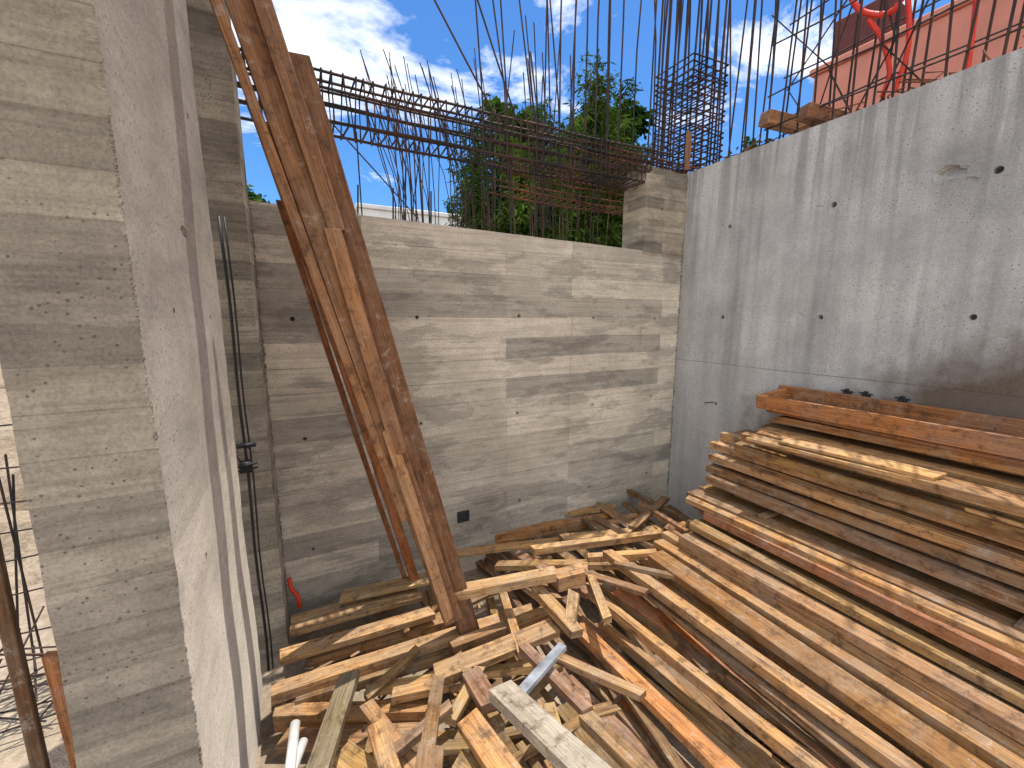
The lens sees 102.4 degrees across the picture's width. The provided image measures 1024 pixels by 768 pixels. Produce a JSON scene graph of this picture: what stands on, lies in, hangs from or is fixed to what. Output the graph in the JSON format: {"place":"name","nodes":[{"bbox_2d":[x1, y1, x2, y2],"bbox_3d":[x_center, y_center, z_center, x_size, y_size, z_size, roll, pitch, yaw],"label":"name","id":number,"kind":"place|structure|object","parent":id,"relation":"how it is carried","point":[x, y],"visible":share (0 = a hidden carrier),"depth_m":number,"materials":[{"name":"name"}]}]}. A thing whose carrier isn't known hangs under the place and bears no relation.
{"place":"outdoors","nodes":[
{"label":"outdoors","id":0,"kind":"place"},
{"bbox_2d":[0,424,57,733],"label":"rebar beam cage","id":1,"kind":"object","parent":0,"point":[14,530],"visible":0.16,"depth_m":2.32,"materials":[{"name":"black metal"}]},
{"bbox_2d":[0,514,794,767],"bbox_3d":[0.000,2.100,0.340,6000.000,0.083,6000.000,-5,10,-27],"label":"ground","id":2,"kind":"structure","parent":0,"point":[13,753],"depth_m":2.41,"materials":[{"name":"beige soil"}]},
{"bbox_2d":[0,369,42,589],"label":"earth bank","id":3,"kind":"structure","parent":2,"relation":"on","point":[31,567],"depth_m":3.50,"materials":[{"name":"beige stone"}]},
{"bbox_2d":[0,538,79,767],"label":"formwork board","id":4,"kind":"object","parent":2,"relation":"on","point":[22,688],"visible":0.79,"depth_m":1.35,"materials":[{"name":"brown wood"}]},
{"bbox_2d":[0,0,262,767],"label":"concrete wall","id":5,"kind":"structure","parent":2,"relation":"on","point":[110,506],"depth_m":1.03,"materials":[{"name":"grey concrete"}]},
{"bbox_2d":[89,1,203,767],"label":"mortar ridge","id":6,"kind":"structure","parent":5,"relation":"attached to","point":[108,120],"depth_m":0.97,"materials":[{"name":"concrete"}]},
{"bbox_2d":[186,0,288,660],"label":"concrete column","id":7,"kind":"structure","parent":2,"relation":"on","point":[221,144],"depth_m":2.27,"materials":[{"name":"grey concrete"}]},
{"bbox_2d":[217,216,273,670],"bbox_3d":[-1.446,0.446,2.249,0.106,2.600,0.092,-5,10,-27],"label":"electrical conduit","id":8,"kind":"object","parent":7,"relation":"attached to","point":[246,466],"visible":0.99,"depth_m":2.23,"materials":[{"name":"black plastic"}]},
{"bbox_2d":[247,184,269,202],"bbox_3d":[-10.051,-4.206,16.667,4.454,7.191,3.521,-5,10,-27],"label":"broadleaf tree","id":9,"kind":"object","parent":2,"relation":"on","point":[252,195],"depth_m":15.60,"materials":[{"name":"green plant"}]},
{"bbox_2d":[354,203,460,227],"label":"white house","id":10,"kind":"structure","parent":2,"relation":"on","point":[376,210],"depth_m":18.71,"materials":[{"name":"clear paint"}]},
{"bbox_2d":[435,199,463,213],"bbox_3d":[-4.026,-7.230,28.529,4.608,9.373,4.841,6,11,31],"label":"broadleaf tree","id":11,"kind":"object","parent":2,"relation":"on","point":[447,206],"visible":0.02,"depth_m":25.69,"materials":[{"name":"green plant"}]},
{"bbox_2d":[250,201,681,625],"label":"concrete wall","id":12,"kind":"structure","parent":2,"relation":"on","point":[539,373],"depth_m":3.28,"materials":[{"name":"grey concrete"}]},
{"bbox_2d":[248,197,289,608],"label":"mortar ridge","id":13,"kind":"structure","parent":12,"relation":"attached to","point":[274,457],"depth_m":2.65,"materials":[{"name":"concrete"}]},
{"bbox_2d":[457,510,469,522],"bbox_3d":[-0.399,1.084,3.370,0.100,0.090,0.018,-5,10,-27],"label":"outlet box","id":14,"kind":"object","parent":12,"relation":"attached to","point":[462,516],"visible":1,"depth_m":3.37,"materials":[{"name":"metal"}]},
{"bbox_2d":[331,0,683,244],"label":"starter bar","id":15,"kind":"object","parent":12,"relation":"on","point":[506,93],"visible":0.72,"depth_m":3.41,"materials":[{"name":"brown metal"}]},
{"bbox_2d":[622,165,686,257],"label":"concrete column","id":16,"kind":"structure","parent":12,"relation":"on","point":[654,213],"depth_m":3.89,"materials":[{"name":"grey concrete"}]},
{"bbox_2d":[237,47,671,189],"bbox_3d":[-0.141,-1.888,3.189,3.531,0.320,0.274,-5,10,-27],"label":"rebar beam cage","id":17,"kind":"object","parent":16,"relation":"on","point":[359,97],"visible":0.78,"depth_m":3.06,"materials":[{"name":"brown metal"}]},
{"bbox_2d":[488,138,700,214],"bbox_3d":[1.015,-1.908,3.933,2.501,0.439,0.480,-5,10,-27],"label":"rebar beam cage","id":18,"kind":"object","parent":16,"relation":"on","point":[585,184],"visible":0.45,"depth_m":3.78,"materials":[{"name":"brown metal"}]},
{"bbox_2d":[651,0,729,173],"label":"rebar column cage","id":19,"kind":"object","parent":16,"relation":"on","point":[670,109],"visible":0.69,"depth_m":4.08,"materials":[{"name":"brown metal"}]},
{"bbox_2d":[360,15,590,231],"bbox_3d":[-0.478,-2.564,5.223,1.326,4.192,3.348,8,12,40],"label":"starter bar","id":20,"kind":"object","parent":2,"relation":"on","point":[462,166],"visible":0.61,"depth_m":4.96,"materials":[{"name":"brown metal"}]},
{"bbox_2d":[444,92,613,243],"bbox_3d":[0.215,-2.753,9.869,3.806,6.481,3.862,-5,10,-27],"label":"bamboo grove","id":21,"kind":"object","parent":2,"relation":"on","point":[521,211],"visible":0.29,"depth_m":8.77,"materials":[{"name":"green plant"}]},
{"bbox_2d":[478,95,622,236],"bbox_3d":[1.499,-4.474,13.356,4.502,8.772,4.736,-8,12,-40],"label":"broadleaf tree","id":22,"kind":"object","parent":2,"relation":"on","point":[497,102],"visible":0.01,"depth_m":12.57,"materials":[{"name":"green plant"}]},
{"bbox_2d":[522,49,656,247],"bbox_3d":[1.724,-3.715,10.629,3.558,8.136,2.970,-5,10,-27],"label":"bamboo grove","id":23,"kind":"object","parent":2,"relation":"on","point":[612,225],"visible":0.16,"depth_m":9.84,"materials":[{"name":"green plant"}]},
{"bbox_2d":[271,489,924,767],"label":"scrap lumber pile","id":24,"kind":"object","parent":2,"relation":"on","point":[582,726],"visible":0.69,"depth_m":2.11,"materials":[{"name":"orange wood"}]},
{"bbox_2d":[287,577,301,608],"bbox_3d":[-1.450,1.395,2.748,0.097,0.206,0.036,2,10,14],"label":"orange pipe stub","id":25,"kind":"object","parent":24,"relation":"on","point":[294,592],"visible":1,"depth_m":2.74,"materials":[{"name":"plastic"}]},
{"bbox_2d":[285,719,307,767],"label":"pvc pipe","id":26,"kind":"object","parent":24,"relation":"on","point":[296,747],"visible":1,"depth_m":1.65,"materials":[{"name":"white plastic"}]},
{"bbox_2d":[209,0,479,635],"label":"leaning timber","id":27,"kind":"object","parent":24,"relation":"on","point":[317,212],"visible":0.94,"depth_m":1.88,"materials":[{"name":"brown wood"}]},
{"bbox_2d":[519,642,566,693],"bbox_3d":[0.147,1.314,1.906,0.054,0.054,0.368,7,12,37],"label":"steel formwork strip","id":28,"kind":"object","parent":24,"relation":"on","point":[531,681],"visible":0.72,"depth_m":1.89,"materials":[{"name":"silver metal"}]},
{"bbox_2d":[574,98,654,246],"bbox_3d":[3.097,-5.073,14.884,5.384,9.460,4.771,-5,10,-27],"label":"broadleaf tree","id":29,"kind":"object","parent":2,"relation":"on","point":[641,116],"visible":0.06,"depth_m":12.59,"materials":[{"name":"green plant"}]},
{"bbox_2d":[723,134,774,159],"bbox_3d":[8.058,-4.864,15.473,4.785,8.872,4.428,1,9,8],"label":"broadleaf tree","id":30,"kind":"object","parent":2,"relation":"on","point":[747,142],"visible":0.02,"depth_m":15.28,"materials":[{"name":"green plant"}]},
{"bbox_2d":[625,385,1023,767],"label":"lumber stack","id":31,"kind":"object","parent":2,"relation":"on","point":[861,560],"visible":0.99,"depth_m":2.09,"materials":[{"name":"orange wood"}]},
{"bbox_2d":[841,388,853,394],"bbox_3d":[2.336,0.055,2.868,0.060,0.045,0.062,3,10,19],"label":"formwork clamp","id":32,"kind":"object","parent":31,"relation":"on","point":[846,391],"visible":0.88,"depth_m":2.85,"materials":[{"name":"metal"}]},
{"bbox_2d":[859,391,872,396],"bbox_3d":[2.386,0.070,2.771,0.062,0.045,0.060,3,10,17],"label":"formwork clamp","id":33,"kind":"object","parent":31,"relation":"on","point":[865,393],"visible":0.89,"depth_m":2.76,"materials":[{"name":"metal"}]},
{"bbox_2d":[895,396,910,402],"bbox_3d":[2.472,0.098,2.604,0.060,0.045,0.062,3,10,19],"label":"formwork clamp","id":34,"kind":"object","parent":31,"relation":"on","point":[902,399],"visible":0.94,"depth_m":2.59,"materials":[{"name":"metal"}]},
{"bbox_2d":[666,47,1023,520],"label":"concrete wall","id":35,"kind":"structure","parent":2,"relation":"on","point":[876,250],"depth_m":2.76,"materials":[{"name":"grey concrete"}]},
{"bbox_2d":[666,179,688,503],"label":"mortar ridge","id":36,"kind":"structure","parent":35,"relation":"attached to","point":[678,327],"depth_m":4.22,"materials":[{"name":"concrete"}]},
{"bbox_2d":[684,130,691,170],"bbox_3d":[1.688,-2.236,3.947,0.071,0.361,0.049,-5,10,-27],"label":"timber stake","id":37,"kind":"object","parent":35,"relation":"on","point":[687,150],"visible":1,"depth_m":3.93,"materials":[{"name":"brown wood"}]},
{"bbox_2d":[758,109,809,134],"bbox_3d":[2.213,-2.089,3.299,0.461,0.157,0.109,-2,9,-11],"label":"timber block","id":38,"kind":"object","parent":35,"relation":"on","point":[770,118],"depth_m":3.25,"materials":[{"name":"brown wood"}]},
{"bbox_2d":[797,102,849,125],"bbox_3d":[2.342,-1.971,3.053,0.453,0.155,0.110,-2,9,-11],"label":"timber block","id":39,"kind":"object","parent":35,"relation":"on","point":[809,112],"depth_m":2.99,"materials":[{"name":"brown wood"}]},
{"bbox_2d":[714,35,1023,162],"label":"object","id":40,"kind":"object","parent":35,"relation":"on","point":[914,81],"depth_m":2.63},
{"bbox_2d":[716,0,1023,161],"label":"wall rebar mesh","id":41,"kind":"object","parent":35,"relation":"on","point":[895,25],"depth_m":2.89,"materials":[{"name":"brown metal"}]},
{"bbox_2d":[849,0,978,97],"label":"corrugated orange hose","id":42,"kind":"object","parent":41,"relation":"attached to","point":[868,13],"visible":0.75,"depth_m":2.67,"materials":[{"name":"plastic"}]},
{"bbox_2d":[809,0,1023,111],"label":"walls","id":43,"kind":"structure","parent":2,"relation":"on","point":[961,22],"depth_m":6.33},
{"bbox_2d":[230,0,950,212],"label":"sky","id":44,"kind":"structure","parent":0,"point":[333,33],"materials":[{"name":"blue"}]},
{"bbox_2d":[831,0,905,58],"bbox_3d":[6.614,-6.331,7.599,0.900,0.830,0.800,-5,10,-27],"label":"building","id":45,"kind":"structure","parent":0,"point":[847,38],"depth_m":7.33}
]}

